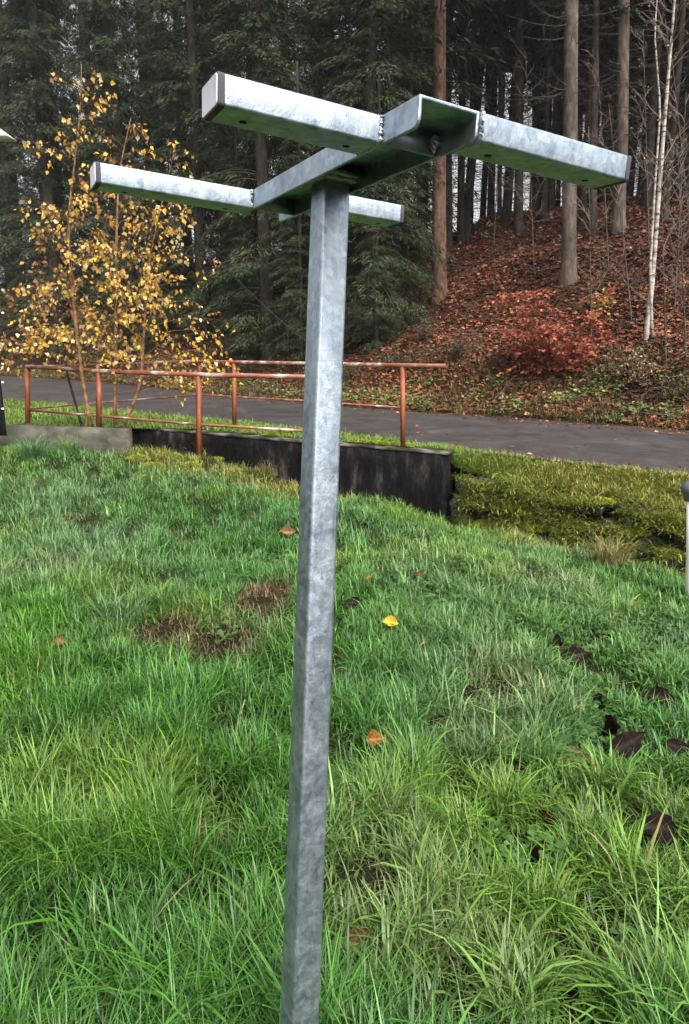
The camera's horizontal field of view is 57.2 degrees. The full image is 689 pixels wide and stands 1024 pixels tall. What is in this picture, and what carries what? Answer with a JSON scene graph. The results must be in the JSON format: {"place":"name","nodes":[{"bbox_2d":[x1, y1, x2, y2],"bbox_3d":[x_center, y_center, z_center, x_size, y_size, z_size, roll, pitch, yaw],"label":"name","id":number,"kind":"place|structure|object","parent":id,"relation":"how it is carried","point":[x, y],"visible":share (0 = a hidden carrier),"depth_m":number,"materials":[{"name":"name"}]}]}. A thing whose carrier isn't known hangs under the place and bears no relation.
{"place":"outdoors","nodes":[
{"label":"outdoors","id":0,"kind":"place"},
{"bbox_2d":[0,0,642,282],"label":"sky","id":1,"kind":"structure","parent":0,"point":[503,170],"materials":[{"name":"white"}]},
{"bbox_2d":[0,427,688,1023],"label":"ground","id":2,"kind":"structure","parent":0,"point":[266,601],"depth_m":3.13,"materials":[{"name":"green plant"}]},
{"bbox_2d":[4,430,57,460],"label":"grass tuft","id":3,"kind":"object","parent":2,"relation":"on","point":[35,451],"visible":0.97,"depth_m":8.64,"materials":[{"name":"green plant"}]},
{"bbox_2d":[0,424,132,453],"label":"concrete kerb","id":4,"kind":"structure","parent":2,"relation":"on","point":[104,438],"depth_m":9.53,"materials":[{"name":"grey concrete"}]},
{"bbox_2d":[70,575,158,630],"bbox_3d":[-1.348,0.560,3.816,0.588,0.261,0.642,0,13,0],"label":"grass tuft","id":5,"kind":"object","parent":2,"relation":"on","point":[120,611],"visible":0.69,"depth_m":3.83,"materials":[{"name":"green plant"}]},
{"bbox_2d":[24,364,304,456],"bbox_3d":[-2.700,-1.517,9.412,5.194,1.335,0.150,4,14,17],"label":"pipe railing","id":6,"kind":"object","parent":2,"relation":"on","point":[198,424],"visible":0.7,"depth_m":9.32,"materials":[{"name":"metal"}]},
{"bbox_2d":[132,425,453,521],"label":"retaining wall","id":7,"kind":"structure","parent":2,"relation":"on","point":[419,478],"depth_m":8.76,"materials":[{"name":"concrete"}]},
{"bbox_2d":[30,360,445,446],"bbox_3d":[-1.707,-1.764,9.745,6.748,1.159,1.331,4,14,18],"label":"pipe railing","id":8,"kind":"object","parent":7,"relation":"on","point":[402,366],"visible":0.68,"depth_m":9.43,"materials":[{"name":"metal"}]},
{"bbox_2d":[335,927,372,954],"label":"fallen leaf","id":9,"kind":"object","parent":2,"relation":"on","point":[360,932],"visible":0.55,"depth_m":1.68,"materials":[{"name":"brown plant"}]},
{"bbox_2d":[90,71,631,1023],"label":"clothes line post","id":10,"kind":"object","parent":2,"relation":"on","point":[362,149],"visible":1,"depth_m":1.08,"materials":[{"name":"metal"}]},
{"bbox_2d":[196,464,688,940],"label":"clover","id":11,"kind":"object","parent":2,"relation":"on","point":[531,832],"visible":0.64,"depth_m":3.54,"materials":[{"name":"green plant"}]},
{"bbox_2d":[449,476,685,568],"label":"stone bank","id":12,"kind":"structure","parent":2,"relation":"on","point":[595,510],"depth_m":7.36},
{"bbox_2d":[125,429,685,570],"bbox_3d":[-0.443,-0.182,8.124,13.738,1.488,2.595,7,15,29],"label":"moss","id":13,"kind":"object","parent":12,"relation":"on","point":[609,501],"visible":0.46,"depth_m":7.63,"materials":[{"name":"green plant"}]},
{"bbox_2d":[561,647,590,667],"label":"fallen leaf","id":14,"kind":"object","parent":2,"relation":"on","point":[577,651],"visible":0.69,"depth_m":3.62,"materials":[{"name":"brown plant"}]},
{"bbox_2d":[567,528,650,567],"bbox_3d":[2.483,0.328,5.847,0.859,0.378,0.827,0,13,0],"label":"grass tuft","id":15,"kind":"object","parent":2,"relation":"on","point":[605,555],"visible":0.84,"depth_m":5.88,"materials":[{"name":"plant"}]},
{"bbox_2d":[601,714,619,736],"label":"fallen leaf","id":16,"kind":"object","parent":2,"relation":"on","point":[612,725],"visible":0.91,"depth_m":2.86,"materials":[{"name":"black plant"}]},
{"bbox_2d":[605,731,644,758],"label":"fallen leaf","id":17,"kind":"object","parent":2,"relation":"on","point":[631,739],"visible":0.74,"depth_m":2.76,"materials":[{"name":"brown plant"}]},
{"bbox_2d":[633,811,678,842],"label":"fallen leaf","id":18,"kind":"object","parent":2,"relation":"on","point":[666,834],"visible":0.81,"depth_m":2.20,"materials":[{"name":"brown plant"}]},
{"bbox_2d":[641,686,678,703],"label":"fallen leaf","id":19,"kind":"object","parent":2,"relation":"on","point":[658,689],"visible":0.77,"depth_m":3.23,"materials":[{"name":"brown plant"}]},
{"bbox_2d":[681,480,688,596],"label":"garden post","id":20,"kind":"object","parent":2,"relation":"on","point":[685,488],"visible":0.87,"depth_m":4.85,"materials":[{"name":"grey metal"}]},
{"bbox_2d":[0,192,688,469],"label":"hillside","id":21,"kind":"structure","parent":0,"point":[499,230],"depth_m":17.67,"materials":[{"name":"brown plant"}]},
{"bbox_2d":[0,0,40,325],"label":"spruce tree","id":22,"kind":"object","parent":21,"relation":"on","point":[12,185],"visible":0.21,"depth_m":37.31,"materials":[{"name":"green plant"}]},
{"bbox_2d":[0,105,46,360],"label":"spruce tree","id":23,"kind":"object","parent":21,"relation":"on","point":[2,270],"visible":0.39,"depth_m":33.67,"materials":[{"name":"green plant"}]},
{"bbox_2d":[0,0,94,317],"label":"spruce tree","id":24,"kind":"object","parent":21,"relation":"on","point":[17,113],"visible":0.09,"depth_m":35.56,"materials":[{"name":"green plant"}]},
{"bbox_2d":[0,0,120,351],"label":"spruce tree","id":25,"kind":"object","parent":21,"relation":"on","point":[53,8],"visible":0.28,"depth_m":29.34,"materials":[{"name":"green plant"}]},
{"bbox_2d":[0,0,123,364],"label":"spruce tree","id":26,"kind":"object","parent":21,"relation":"on","point":[40,100],"visible":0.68,"depth_m":28.01,"materials":[{"name":"green plant"}]},
{"bbox_2d":[24,0,158,319],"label":"spruce tree","id":27,"kind":"object","parent":21,"relation":"on","point":[76,14],"visible":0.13,"depth_m":30.95,"materials":[{"name":"green plant"}]},
{"bbox_2d":[70,0,170,303],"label":"spruce tree","id":28,"kind":"object","parent":21,"relation":"on","point":[110,136],"visible":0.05,"depth_m":33.73,"materials":[{"name":"green plant"}]},
{"bbox_2d":[51,0,196,360],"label":"spruce tree","id":29,"kind":"object","parent":21,"relation":"on","point":[104,18],"visible":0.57,"depth_m":25.05,"materials":[{"name":"green plant"}]},
{"bbox_2d":[90,0,208,272],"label":"spruce tree","id":30,"kind":"object","parent":21,"relation":"on","point":[144,77],"visible":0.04,"depth_m":35.67,"materials":[{"name":"green plant"}]},
{"bbox_2d":[98,0,225,314],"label":"spruce tree","id":31,"kind":"object","parent":21,"relation":"on","point":[156,122],"visible":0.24,"depth_m":27.89,"materials":[{"name":"green plant"}]},
{"bbox_2d":[131,340,211,379],"bbox_3d":[-6.052,-5.275,22.568,3.100,1.687,1.923,0,13,0],"label":"bramble shrub","id":32,"kind":"object","parent":21,"relation":"on","point":[172,366],"visible":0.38,"depth_m":22.48,"materials":[{"name":"green plant"}]},
{"bbox_2d":[118,0,259,347],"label":"spruce tree","id":33,"kind":"object","parent":21,"relation":"on","point":[194,104],"visible":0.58,"depth_m":23.39,"materials":[{"name":"green plant"}]},
{"bbox_2d":[131,0,246,289],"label":"spruce tree","id":34,"kind":"object","parent":21,"relation":"on","point":[186,244],"visible":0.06,"depth_m":32.24,"materials":[{"name":"green plant"}]},
{"bbox_2d":[156,0,295,314],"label":"spruce tree","id":35,"kind":"object","parent":21,"relation":"on","point":[222,133],"visible":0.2,"depth_m":25.22,"materials":[{"name":"green plant"}]},
{"bbox_2d":[209,127,275,369],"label":"spruce tree","id":36,"kind":"object","parent":21,"relation":"on","point":[238,156],"visible":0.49,"depth_m":21.00,"materials":[{"name":"green plant"}]},
{"bbox_2d":[179,0,310,302],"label":"spruce tree","id":37,"kind":"object","parent":21,"relation":"on","point":[250,134],"visible":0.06,"depth_m":25.56,"materials":[{"name":"green plant"}]},
{"bbox_2d":[175,0,351,364],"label":"spruce tree","id":38,"kind":"object","parent":21,"relation":"on","point":[263,157],"visible":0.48,"depth_m":19.44,"materials":[{"name":"green plant"}]},
{"bbox_2d":[263,61,310,366],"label":"spruce tree","id":39,"kind":"object","parent":21,"relation":"on","point":[300,239],"visible":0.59,"depth_m":18.33,"materials":[{"name":"green plant"}]},
{"bbox_2d":[245,0,377,295],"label":"spruce tree","id":40,"kind":"object","parent":21,"relation":"on","point":[315,58],"visible":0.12,"depth_m":20.40,"materials":[{"name":"green plant"}]},
{"bbox_2d":[254,0,403,290],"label":"spruce tree","id":41,"kind":"object","parent":21,"relation":"on","point":[303,31],"visible":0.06,"depth_m":23.54,"materials":[{"name":"green plant"}]},
{"bbox_2d":[0,332,688,429],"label":"undergrowth","id":42,"kind":"object","parent":21,"relation":"on","point":[567,399],"visible":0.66,"depth_m":13.57,"materials":[{"name":"green plant"}]},
{"bbox_2d":[291,1,431,266],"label":"spruce tree","id":43,"kind":"object","parent":21,"relation":"on","point":[356,89],"visible":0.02,"depth_m":23.74,"materials":[{"name":"green plant"}]},
{"bbox_2d":[278,0,456,347],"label":"spruce tree","id":44,"kind":"object","parent":21,"relation":"on","point":[369,73],"visible":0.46,"depth_m":16.95,"materials":[{"name":"green plant"}]},
{"bbox_2d":[345,75,407,352],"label":"spruce tree","id":45,"kind":"object","parent":21,"relation":"on","point":[376,237],"visible":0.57,"depth_m":17.06,"materials":[{"name":"green plant"}]},
{"bbox_2d":[364,342,426,377],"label":"shrub","id":46,"kind":"object","parent":21,"relation":"on","point":[400,359],"visible":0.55,"depth_m":16.14,"materials":[{"name":"green plant"}]},
{"bbox_2d":[323,2,480,262],"bbox_3d":[2.043,-22.302,22.689,7.528,25.905,6.831,1,13,0],"label":"spruce tree","id":47,"kind":"object","parent":21,"relation":"on","point":[453,200],"visible":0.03,"depth_m":23.55,"materials":[{"name":"green plant"}]},
{"bbox_2d":[338,0,469,290],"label":"spruce tree","id":48,"kind":"object","parent":21,"relation":"on","point":[428,225],"visible":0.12,"depth_m":20.54,"materials":[{"name":"green plant"}]},
{"bbox_2d":[378,51,441,330],"bbox_3d":[1.839,-8.775,17.910,2.019,7.420,2.078,0,13,0],"label":"spruce tree","id":49,"kind":"object","parent":21,"relation":"on","point":[408,252],"visible":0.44,"depth_m":18.00,"materials":[{"name":"green plant"}]},
{"bbox_2d":[392,310,446,348],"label":"shrub","id":50,"kind":"object","parent":21,"relation":"on","point":[426,333],"visible":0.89,"depth_m":16.59,"materials":[{"name":"green plant"}]},
{"bbox_2d":[360,0,512,305],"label":"spruce tree","id":51,"kind":"object","parent":21,"relation":"on","point":[439,73],"visible":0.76,"depth_m":17.96,"materials":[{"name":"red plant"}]},
{"bbox_2d":[391,0,509,251],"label":"spruce tree","id":52,"kind":"object","parent":21,"relation":"on","point":[449,239],"visible":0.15,"depth_m":22.30,"materials":[{"name":"green plant"}]},
{"bbox_2d":[416,315,488,363],"bbox_3d":[2.709,-4.159,15.787,1.929,1.367,2.287,7,15,29],"label":"shrub","id":53,"kind":"object","parent":21,"relation":"on","point":[459,349],"visible":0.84,"depth_m":15.55,"materials":[{"name":"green plant"}]},
{"bbox_2d":[400,0,547,244],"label":"spruce tree","id":54,"kind":"object","parent":21,"relation":"on","point":[461,202],"visible":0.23,"depth_m":22.43,"materials":[{"name":"green plant"}]},
{"bbox_2d":[430,0,545,242],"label":"spruce tree","id":55,"kind":"object","parent":21,"relation":"on","point":[468,200],"visible":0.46,"depth_m":22.84,"materials":[{"name":"green plant"}]},
{"bbox_2d":[453,4,545,214],"bbox_3d":[5.338,-22.226,22.852,5.444,23.397,4.705,7,15,28],"label":"spruce tree","id":56,"kind":"object","parent":21,"relation":"on","point":[491,198],"visible":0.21,"depth_m":24.58,"materials":[{"name":"brown plant"}]},
{"bbox_2d":[467,4,551,209],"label":"spruce tree","id":57,"kind":"object","parent":21,"relation":"on","point":[510,61],"visible":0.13,"depth_m":24.97,"materials":[{"name":"brown plant"}]},
{"bbox_2d":[456,0,564,214],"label":"spruce tree","id":58,"kind":"object","parent":21,"relation":"on","point":[499,174],"visible":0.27,"depth_m":22.54,"materials":[{"name":"brown plant"}]},
{"bbox_2d":[462,338,564,373],"bbox_3d":[3.702,-3.431,14.305,1.806,1.170,2.094,-5,14,-19],"label":"bramble shrub","id":59,"kind":"object","parent":21,"relation":"on","point":[496,360],"visible":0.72,"depth_m":14.44,"materials":[{"name":"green plant"}]},
{"bbox_2d":[492,34,550,269],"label":"bare sapling","id":60,"kind":"object","parent":21,"relation":"on","point":[524,203],"visible":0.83,"depth_m":17.74,"materials":[{"name":"brown wood"}]},
{"bbox_2d":[464,0,581,235],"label":"spruce tree","id":61,"kind":"object","parent":21,"relation":"on","point":[518,111],"visible":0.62,"depth_m":20.47,"materials":[{"name":"brown plant"}]},
{"bbox_2d":[446,1,606,227],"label":"spruce tree","id":62,"kind":"object","parent":21,"relation":"on","point":[506,219],"visible":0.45,"depth_m":21.53,"materials":[{"name":"green plant"}]},
{"bbox_2d":[468,0,587,210],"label":"spruce tree","id":63,"kind":"object","parent":21,"relation":"on","point":[534,109],"visible":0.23,"depth_m":22.10,"materials":[{"name":"brown plant"}]},
{"bbox_2d":[481,0,610,225],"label":"spruce tree","id":64,"kind":"object","parent":21,"relation":"on","point":[544,197],"visible":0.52,"depth_m":20.32,"materials":[{"name":"green plant"}]},
{"bbox_2d":[504,2,591,208],"bbox_3d":[7.484,-23.360,22.998,5.635,25.146,6.059,-9,16,-34],"label":"spruce tree","id":65,"kind":"object","parent":21,"relation":"on","point":[541,128],"visible":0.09,"depth_m":24.59,"materials":[{"name":"brown plant"}]},
{"bbox_2d":[481,286,639,389],"bbox_3d":[4.535,-3.591,13.565,3.307,2.430,2.898,7,15,27],"label":"beech shrub","id":66,"kind":"object","parent":21,"relation":"on","point":[551,335],"visible":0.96,"depth_m":13.40,"materials":[{"name":"red plant"}]},
{"bbox_2d":[523,0,615,211],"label":"spruce tree","id":67,"kind":"object","parent":21,"relation":"on","point":[551,188],"visible":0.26,"depth_m":21.17,"materials":[{"name":"brown plant"}]},
{"bbox_2d":[478,0,665,285],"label":"spruce tree","id":68,"kind":"object","parent":21,"relation":"on","point":[568,275],"visible":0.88,"depth_m":15.78,"materials":[{"name":"grey plant"}]},
{"bbox_2d":[501,0,666,234],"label":"spruce tree","id":69,"kind":"object","parent":21,"relation":"on","point":[594,122],"visible":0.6,"depth_m":18.42,"materials":[{"name":"grey plant"}]},
{"bbox_2d":[525,0,648,180],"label":"spruce tree","id":70,"kind":"object","parent":21,"relation":"on","point":[583,60],"visible":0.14,"depth_m":22.09,"materials":[{"name":"brown plant"}]},
{"bbox_2d":[554,126,623,341],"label":"bare sapling","id":71,"kind":"object","parent":21,"relation":"on","point":[589,217],"visible":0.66,"depth_m":14.31,"materials":[{"name":"brown wood"}]},
{"bbox_2d":[556,49,623,267],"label":"bare sapling","id":72,"kind":"object","parent":21,"relation":"on","point":[602,146],"visible":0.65,"depth_m":16.33,"materials":[{"name":"brown wood"}]},
{"bbox_2d":[533,0,652,206],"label":"spruce tree","id":73,"kind":"object","parent":21,"relation":"on","point":[601,24],"visible":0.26,"depth_m":19.87,"materials":[{"name":"brown plant"}]},
{"bbox_2d":[515,0,677,228],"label":"spruce tree","id":74,"kind":"object","parent":21,"relation":"on","point":[582,213],"visible":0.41,"depth_m":19.14,"materials":[{"name":"brown plant"}]},
{"bbox_2d":[547,2,663,200],"bbox_3d":[9.091,-21.228,21.490,4.923,21.252,5.321,-4,14,1],"label":"spruce tree","id":75,"kind":"object","parent":21,"relation":"on","point":[610,140],"visible":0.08,"depth_m":22.87,"materials":[{"name":"brown plant"}]},
{"bbox_2d":[561,3,660,202],"bbox_3d":[9.197,-21.263,20.191,4.844,22.422,5.250,-1,13,0],"label":"spruce tree","id":76,"kind":"object","parent":21,"relation":"on","point":[608,122],"visible":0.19,"depth_m":21.93,"materials":[{"name":"brown plant"}]},
{"bbox_2d":[550,0,687,234],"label":"spruce tree","id":77,"kind":"object","parent":21,"relation":"on","point":[622,71],"visible":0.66,"depth_m":17.73,"materials":[{"name":"grey plant"}]},
{"bbox_2d":[562,0,688,153],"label":"spruce tree","id":78,"kind":"object","parent":21,"relation":"on","point":[630,26],"visible":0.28,"depth_m":19.72,"materials":[{"name":"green plant"}]},
{"bbox_2d":[581,241,673,293],"bbox_3d":[7.196,-6.079,15.897,2.239,1.304,2.340,8,15,32],"label":"rowan shrub","id":79,"kind":"object","parent":21,"relation":"on","point":[629,266],"visible":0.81,"depth_m":15.83,"materials":[{"name":"orange plant"}]},
{"bbox_2d":[593,103,669,320],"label":"bare sapling","id":80,"kind":"object","parent":21,"relation":"on","point":[624,244],"visible":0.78,"depth_m":14.40,"materials":[{"name":"brown plant"}]},
{"bbox_2d":[580,0,688,208],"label":"spruce tree","id":81,"kind":"object","parent":21,"relation":"on","point":[651,129],"visible":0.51,"depth_m":18.89,"materials":[{"name":"brown plant"}]},
{"bbox_2d":[589,0,688,220],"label":"spruce tree","id":82,"kind":"object","parent":21,"relation":"on","point":[673,122],"visible":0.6,"depth_m":17.72,"materials":[{"name":"brown plant"}]},
{"bbox_2d":[602,7,677,196],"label":"spruce tree","id":83,"kind":"object","parent":21,"relation":"on","point":[633,179],"visible":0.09,"depth_m":28.50,"materials":[{"name":"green plant"}]},
{"bbox_2d":[594,335,688,391],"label":"bramble shrub","id":84,"kind":"object","parent":21,"relation":"on","point":[641,375],"visible":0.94,"depth_m":12.44,"materials":[{"name":"green plant"}]},
{"bbox_2d":[600,0,687,195],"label":"spruce tree","id":85,"kind":"object","parent":21,"relation":"on","point":[641,171],"visible":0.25,"depth_m":20.60,"materials":[{"name":"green plant"}]},
{"bbox_2d":[600,0,688,191],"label":"spruce tree","id":86,"kind":"object","parent":21,"relation":"on","point":[666,12],"visible":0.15,"depth_m":24.00,"materials":[{"name":"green plant"}]},
{"bbox_2d":[604,0,688,191],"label":"spruce tree","id":87,"kind":"object","parent":21,"relation":"on","point":[669,95],"visible":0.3,"depth_m":19.62,"materials":[{"name":"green plant"}]},
{"bbox_2d":[623,24,672,242],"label":"bare sapling","id":88,"kind":"object","parent":21,"relation":"on","point":[645,119],"visible":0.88,"depth_m":16.74,"materials":[{"name":"brown plant"}]},
{"bbox_2d":[608,5,688,194],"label":"spruce tree","id":89,"kind":"object","parent":21,"relation":"on","point":[676,33],"visible":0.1,"depth_m":24.54,"materials":[{"name":"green plant"}]},
{"bbox_2d":[613,0,688,193],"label":"spruce tree","id":90,"kind":"object","parent":21,"relation":"on","point":[663,89],"visible":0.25,"depth_m":22.02,"materials":[{"name":"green plant"}]},
{"bbox_2d":[614,139,688,364],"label":"bare sapling","id":91,"kind":"object","parent":21,"relation":"on","point":[672,283],"visible":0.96,"depth_m":12.08,"materials":[{"name":"brown wood"}]},
{"bbox_2d":[628,0,688,341],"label":"birch tree","id":92,"kind":"object","parent":21,"relation":"on","point":[648,327],"visible":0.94,"depth_m":12.95,"materials":[{"name":"white plant"}]},
{"bbox_2d":[631,2,688,180],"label":"spruce tree","id":93,"kind":"object","parent":21,"relation":"on","point":[682,75],"visible":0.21,"depth_m":22.80,"materials":[{"name":"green plant"}]},
{"bbox_2d":[634,366,688,407],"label":"shrub","id":94,"kind":"object","parent":21,"relation":"on","point":[678,382],"visible":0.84,"depth_m":11.81,"materials":[{"name":"green plant"}]},
{"bbox_2d":[655,136,688,360],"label":"bare sapling","id":95,"kind":"object","parent":21,"relation":"on","point":[681,266],"visible":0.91,"depth_m":12.11,"materials":[{"name":"brown wood"}]},
{"bbox_2d":[658,91,688,310],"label":"bare sapling","id":96,"kind":"object","parent":21,"relation":"on","point":[678,244],"visible":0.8,"depth_m":14.17,"materials":[{"name":"brown plant"}]},
{"bbox_2d":[659,62,688,215],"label":"bare sapling","id":97,"kind":"object","parent":21,"relation":"on","point":[685,185],"visible":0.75,"depth_m":15.02,"materials":[{"name":"brown plant"}]},
{"bbox_2d":[0,376,688,474],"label":"road","id":98,"kind":"structure","parent":0,"point":[665,451],"depth_m":11.22,"materials":[{"name":"grey asphalt"}]},
{"bbox_2d":[3,397,688,577],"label":"verge","id":99,"kind":"structure","parent":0,"point":[34,400],"depth_m":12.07,"materials":[{"name":"green plant"}]},
{"bbox_2d":[0,229,111,425],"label":"birch tree","id":100,"kind":"object","parent":99,"relation":"on","point":[26,331],"visible":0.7,"depth_m":9.73,"materials":[{"name":"yellow plant"}]},
{"bbox_2d":[0,64,147,426],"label":"birch tree","id":101,"kind":"object","parent":99,"relation":"on","point":[87,259],"visible":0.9,"depth_m":9.22,"materials":[{"name":"yellow plant"}]},
{"bbox_2d":[15,118,192,426],"bbox_3d":[-3.551,-3.465,9.555,2.205,4.423,2.322,3,13,13],"label":"birch tree","id":102,"kind":"object","parent":99,"relation":"on","point":[115,282],"visible":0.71,"depth_m":9.30,"materials":[{"name":"yellow plant"}]},
{"bbox_2d":[34,140,243,427],"bbox_3d":[-3.087,-3.260,9.408,2.973,4.103,2.908,-7,15,-27],"label":"birch tree","id":103,"kind":"object","parent":99,"relation":"on","point":[140,347],"visible":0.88,"depth_m":9.29,"materials":[{"name":"yellow plant"}]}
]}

